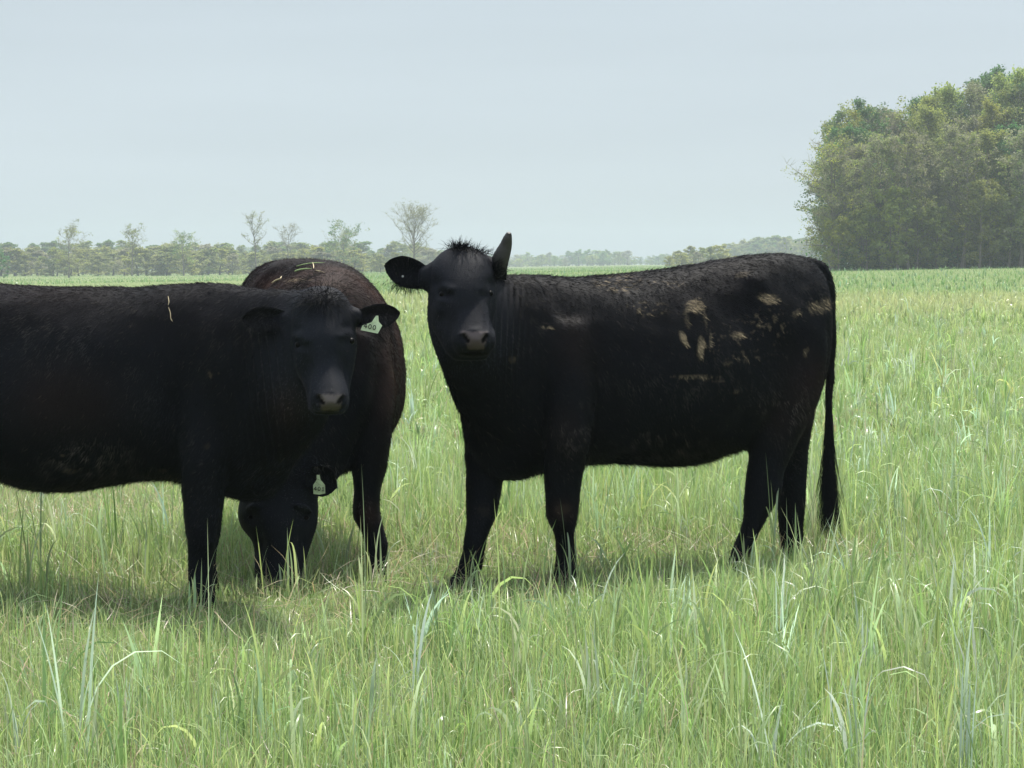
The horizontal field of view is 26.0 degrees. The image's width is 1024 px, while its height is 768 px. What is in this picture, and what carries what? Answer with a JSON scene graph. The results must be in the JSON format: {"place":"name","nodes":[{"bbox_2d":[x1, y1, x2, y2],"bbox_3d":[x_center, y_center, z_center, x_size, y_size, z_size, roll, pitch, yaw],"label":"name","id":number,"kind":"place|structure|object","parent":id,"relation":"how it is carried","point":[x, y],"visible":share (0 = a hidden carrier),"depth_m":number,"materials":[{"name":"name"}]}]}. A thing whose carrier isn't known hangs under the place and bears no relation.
{"place":"outdoors","nodes":[
{"label":"outdoors","id":0,"kind":"place"},
{"bbox_2d":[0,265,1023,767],"bbox_3d":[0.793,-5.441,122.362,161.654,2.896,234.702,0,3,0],"label":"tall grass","id":1,"kind":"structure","parent":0,"point":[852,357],"depth_m":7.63,"materials":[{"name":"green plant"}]},
{"bbox_2d":[0,264,1023,767],"bbox_3d":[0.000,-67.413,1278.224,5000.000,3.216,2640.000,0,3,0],"label":"ground","id":2,"kind":"structure","parent":0,"point":[116,283],"depth_m":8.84,"materials":[{"name":"green plant"}]},
{"bbox_2d":[0,248,10,277],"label":"dark bush","id":3,"kind":"object","parent":2,"relation":"on","point":[2,259],"visible":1,"depth_m":399.85,"materials":[{"name":"green plant"}]},
{"bbox_2d":[49,218,92,276],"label":"spreading tree","id":4,"kind":"object","parent":2,"relation":"on","point":[73,247],"visible":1,"depth_m":426.83,"materials":[{"name":"green plant"}]},
{"bbox_2d":[120,223,144,275],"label":"thin tree","id":5,"kind":"object","parent":2,"relation":"on","point":[131,232],"visible":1,"depth_m":469.05,"materials":[{"name":"green plant"}]},
{"bbox_2d":[170,228,200,275],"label":"leafing tree","id":6,"kind":"object","parent":2,"relation":"on","point":[181,237],"visible":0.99,"depth_m":479.02,"materials":[{"name":"green plant"}]},
{"bbox_2d":[0,272,399,608],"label":"cow","id":7,"kind":"object","parent":2,"relation":"on","point":[209,397],"visible":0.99,"depth_m":8.34},
{"bbox_2d":[241,210,269,266],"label":"leaning tree","id":8,"kind":"object","parent":2,"relation":"on","point":[250,224],"visible":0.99,"depth_m":448.86,"materials":[{"name":"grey plant"}]},
{"bbox_2d":[272,221,302,257],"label":"faint tree","id":9,"kind":"object","parent":2,"relation":"on","point":[288,239],"visible":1,"depth_m":518.38,"materials":[{"name":"grey plant"}]},
{"bbox_2d":[238,256,406,590],"bbox_3d":[-0.846,0.121,9.809,0.757,1.348,2.061,0,3,-8],"label":"cow","id":10,"kind":"object","parent":2,"relation":"on","point":[357,435],"visible":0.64,"depth_m":9.12},
{"bbox_2d":[298,262,324,265],"bbox_3d":[-0.895,-0.528,9.795,0.159,0.018,0.018,2,4,33],"label":"straw stalk","id":11,"kind":"object","parent":10,"relation":"on","point":[311,263],"visible":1,"depth_m":9.78,"materials":[{"name":"beige plant"}]},
{"bbox_2d":[319,220,369,265],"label":"dense tree","id":12,"kind":"object","parent":2,"relation":"on","point":[343,239],"visible":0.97,"depth_m":518.66,"materials":[{"name":"green plant"}]},
{"bbox_2d":[27,246,677,267],"bbox_3d":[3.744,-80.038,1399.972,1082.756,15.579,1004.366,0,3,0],"label":"distant wood","id":13,"kind":"object","parent":2,"relation":"on","point":[606,258],"visible":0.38,"depth_m":1205.97,"materials":[{"name":"green plant"}]},
{"bbox_2d":[381,198,440,258],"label":"round bare tree","id":14,"kind":"object","parent":2,"relation":"on","point":[416,217],"visible":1,"depth_m":418.32,"materials":[{"name":"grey plant"}]},
{"bbox_2d":[0,235,847,275],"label":"wood","id":15,"kind":"object","parent":2,"relation":"on","point":[106,258],"visible":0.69,"depth_m":537.82,"materials":[{"name":"green plant"}]},
{"bbox_2d":[0,307,1022,767],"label":"dry straw","id":16,"kind":"object","parent":2,"relation":"on","point":[134,575],"visible":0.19,"depth_m":8.70,"materials":[{"name":"beige plant"}]},
{"bbox_2d":[372,232,849,588],"bbox_3d":[0.489,0.102,9.317,2.263,1.461,0.752,-2,4,-35],"label":"cow","id":17,"kind":"object","parent":2,"relation":"on","point":[559,384],"visible":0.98,"depth_m":9.07},
{"bbox_2d":[794,117,855,249],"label":"woodland tree","id":18,"kind":"object","parent":2,"relation":"on","point":[812,191],"visible":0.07,"depth_m":250.89,"materials":[{"name":"green plant"}]},
{"bbox_2d":[800,103,854,238],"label":"woodland tree","id":19,"kind":"object","parent":2,"relation":"on","point":[841,115],"visible":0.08,"depth_m":269.58,"materials":[{"name":"green plant"}]},
{"bbox_2d":[780,128,877,270],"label":"edge tree","id":20,"kind":"object","parent":2,"relation":"on","point":[829,160],"visible":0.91,"depth_m":231.78,"materials":[{"name":"green plant"}]},
{"bbox_2d":[810,214,855,270],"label":"sapling","id":21,"kind":"object","parent":2,"relation":"on","point":[842,223],"visible":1,"depth_m":228.87,"materials":[{"name":"green plant"}]},
{"bbox_2d":[804,152,862,270],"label":"woodland tree","id":22,"kind":"object","parent":2,"relation":"on","point":[842,197],"visible":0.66,"depth_m":233.23,"materials":[{"name":"green plant"}]},
{"bbox_2d":[799,122,878,262],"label":"woodland tree","id":23,"kind":"object","parent":2,"relation":"on","point":[849,131],"visible":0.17,"depth_m":241.92,"materials":[{"name":"green plant"}]},
{"bbox_2d":[824,142,886,251],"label":"woodland tree","id":24,"kind":"object","parent":2,"relation":"on","point":[858,155],"visible":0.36,"depth_m":236.04,"materials":[{"name":"green plant"}]},
{"bbox_2d":[830,209,883,269],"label":"sapling","id":25,"kind":"object","parent":2,"relation":"on","point":[871,226],"visible":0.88,"depth_m":231.13,"materials":[{"name":"green plant"}]},
{"bbox_2d":[827,99,886,268],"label":"woodland tree","id":26,"kind":"object","parent":2,"relation":"on","point":[853,115],"visible":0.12,"depth_m":248.31,"materials":[{"name":"green plant"}]},
{"bbox_2d":[841,96,890,239],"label":"woodland tree","id":27,"kind":"object","parent":2,"relation":"on","point":[858,103],"visible":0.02,"depth_m":256.76,"materials":[{"name":"green plant"}]},
{"bbox_2d":[840,104,904,181],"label":"dark leafed tree","id":28,"kind":"object","parent":2,"relation":"on","point":[866,117],"visible":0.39,"depth_m":244.84,"materials":[{"name":"green plant"}]},
{"bbox_2d":[837,127,909,267],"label":"woodland tree","id":29,"kind":"object","parent":2,"relation":"on","point":[864,134],"visible":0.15,"depth_m":238.66,"materials":[{"name":"green plant"}]},
{"bbox_2d":[857,105,902,260],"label":"woodland tree","id":30,"kind":"object","parent":2,"relation":"on","point":[884,116],"visible":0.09,"depth_m":257.35,"materials":[{"name":"green plant"}]},
{"bbox_2d":[851,130,918,269],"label":"pale trunk tree","id":31,"kind":"object","parent":2,"relation":"on","point":[871,149],"visible":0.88,"depth_m":230.98,"materials":[{"name":"green plant"}]},
{"bbox_2d":[858,183,912,269],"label":"sapling","id":32,"kind":"object","parent":2,"relation":"on","point":[875,244],"visible":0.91,"depth_m":229.56,"materials":[{"name":"green plant"}]},
{"bbox_2d":[875,101,904,120],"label":"woodland tree","id":33,"kind":"object","parent":2,"relation":"on","point":[890,109],"visible":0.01,"depth_m":270.31,"materials":[{"name":"green plant"}]},
{"bbox_2d":[871,186,918,269],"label":"sapling","id":34,"kind":"object","parent":2,"relation":"on","point":[903,257],"visible":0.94,"depth_m":228.70,"materials":[{"name":"green plant"}]},
{"bbox_2d":[867,158,929,267],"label":"woodland tree","id":35,"kind":"object","parent":2,"relation":"on","point":[915,180],"visible":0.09,"depth_m":235.94,"materials":[{"name":"green plant"}]},
{"bbox_2d":[874,111,925,240],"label":"woodland tree","id":36,"kind":"object","parent":2,"relation":"on","point":[895,129],"visible":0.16,"depth_m":249.56,"materials":[{"name":"green plant"}]},
{"bbox_2d":[784,229,1023,270],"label":"undergrowth","id":37,"kind":"object","parent":2,"relation":"on","point":[946,254],"visible":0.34,"depth_m":232.90,"materials":[{"name":"green plant"}]},
{"bbox_2d":[872,127,939,269],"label":"pale trunk tree","id":38,"kind":"object","parent":2,"relation":"on","point":[913,149],"visible":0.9,"depth_m":229.86,"materials":[{"name":"green plant"}]},
{"bbox_2d":[883,91,951,247],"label":"woodland tree","id":39,"kind":"object","parent":2,"relation":"on","point":[928,100],"visible":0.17,"depth_m":248.97,"materials":[{"name":"green plant"}]},
{"bbox_2d":[892,133,948,266],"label":"woodland tree","id":40,"kind":"object","parent":2,"relation":"on","point":[897,140],"visible":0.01,"depth_m":241.59,"materials":[{"name":"green plant"}]},
{"bbox_2d":[899,198,953,268],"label":"sapling","id":41,"kind":"object","parent":2,"relation":"on","point":[926,210],"visible":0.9,"depth_m":230.27,"materials":[{"name":"green plant"}]},
{"bbox_2d":[893,134,964,268],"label":"woodland tree","id":42,"kind":"object","parent":2,"relation":"on","point":[926,145],"visible":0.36,"depth_m":235.12,"materials":[{"name":"green plant"}]},
{"bbox_2d":[897,93,963,223],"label":"woodland tree","id":43,"kind":"object","parent":2,"relation":"on","point":[912,103],"visible":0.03,"depth_m":258.02,"materials":[{"name":"green plant"}]},
{"bbox_2d":[901,103,961,248],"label":"woodland tree","id":44,"kind":"object","parent":2,"relation":"on","point":[927,113],"visible":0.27,"depth_m":240.27,"materials":[{"name":"green plant"}]},
{"bbox_2d":[910,213,956,268],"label":"sapling","id":45,"kind":"object","parent":2,"relation":"on","point":[941,237],"visible":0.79,"depth_m":231.29,"materials":[{"name":"green plant"}]},
{"bbox_2d":[917,81,978,267],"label":"woodland tree","id":46,"kind":"object","parent":2,"relation":"on","point":[947,92],"visible":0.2,"depth_m":251.12,"materials":[{"name":"green plant"}]},
{"bbox_2d":[921,122,985,267],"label":"woodland tree","id":47,"kind":"object","parent":2,"relation":"on","point":[951,132],"visible":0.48,"depth_m":234.37,"materials":[{"name":"green plant"}]},
{"bbox_2d":[940,88,979,240],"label":"woodland tree","id":48,"kind":"object","parent":2,"relation":"on","point":[959,112],"visible":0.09,"depth_m":257.96,"materials":[{"name":"green plant"}]},
{"bbox_2d":[946,225,976,267],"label":"sapling","id":49,"kind":"object","parent":2,"relation":"on","point":[957,236],"visible":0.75,"depth_m":232.18,"materials":[{"name":"green plant"}]},
{"bbox_2d":[943,113,986,243],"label":"woodland tree","id":50,"kind":"object","parent":2,"relation":"on","point":[966,127],"visible":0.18,"depth_m":241.18,"materials":[{"name":"green plant"}]},
{"bbox_2d":[934,131,997,268],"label":"pale trunk tree","id":51,"kind":"object","parent":2,"relation":"on","point":[971,142],"visible":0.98,"depth_m":230.71,"materials":[{"name":"green plant"}]},
{"bbox_2d":[967,72,992,117],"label":"woodland tree","id":52,"kind":"object","parent":2,"relation":"on","point":[985,75],"visible":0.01,"depth_m":271.25,"materials":[{"name":"green plant"}]},
{"bbox_2d":[940,127,1020,267],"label":"woodland tree","id":53,"kind":"object","parent":2,"relation":"on","point":[989,139],"visible":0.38,"depth_m":233.87,"materials":[{"name":"green plant"}]},
{"bbox_2d":[946,79,1019,243],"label":"woodland tree","id":54,"kind":"object","parent":2,"relation":"on","point":[971,92],"visible":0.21,"depth_m":249.66,"materials":[{"name":"green plant"}]},
{"bbox_2d":[953,178,1015,267],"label":"sapling","id":55,"kind":"object","parent":2,"relation":"on","point":[991,201],"visible":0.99,"depth_m":228.74,"materials":[{"name":"green plant"}]},
{"bbox_2d":[954,94,1023,242],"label":"woodland tree","id":56,"kind":"object","parent":2,"relation":"on","point":[991,109],"visible":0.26,"depth_m":241.22,"materials":[{"name":"green plant"}]},
{"bbox_2d":[962,71,1018,260],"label":"woodland tree","id":57,"kind":"object","parent":2,"relation":"on","point":[987,84],"visible":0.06,"depth_m":259.10,"materials":[{"name":"green plant"}]},
{"bbox_2d":[972,180,1019,267],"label":"sapling","id":58,"kind":"object","parent":2,"relation":"on","point":[997,224],"visible":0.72,"depth_m":229.65,"materials":[{"name":"green plant"}]},
{"bbox_2d":[974,64,1023,266],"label":"woodland tree","id":59,"kind":"object","parent":2,"relation":"on","point":[1002,83],"visible":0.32,"depth_m":245.77,"materials":[{"name":"green plant"}]},
{"bbox_2d":[975,82,1023,264],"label":"woodland tree","id":60,"kind":"object","parent":2,"relation":"on","point":[1010,96],"visible":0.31,"depth_m":242.66,"materials":[{"name":"green plant"}]},
{"bbox_2d":[988,64,1012,101],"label":"woodland tree","id":61,"kind":"object","parent":2,"relation":"on","point":[994,69],"visible":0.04,"depth_m":267.92,"materials":[{"name":"green plant"}]},
{"bbox_2d":[983,119,1023,267],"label":"woodland tree","id":62,"kind":"object","parent":2,"relation":"on","point":[1012,127],"visible":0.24,"depth_m":235.67,"materials":[{"name":"green plant"}]},
{"bbox_2d":[995,128,1023,267],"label":"pale trunk tree","id":63,"kind":"object","parent":2,"relation":"on","point":[1014,139],"visible":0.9,"depth_m":229.96,"materials":[{"name":"green plant"}]},
{"bbox_2d":[1008,112,1023,196],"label":"woodland tree","id":64,"kind":"object","parent":2,"relation":"on","point":[1016,144],"visible":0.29,"depth_m":233.39,"materials":[{"name":"green plant"}]},
{"bbox_2d":[0,0,1023,265],"label":"sky","id":65,"kind":"structure","parent":0,"point":[645,128],"materials":[{"name":"blue"}]}
]}

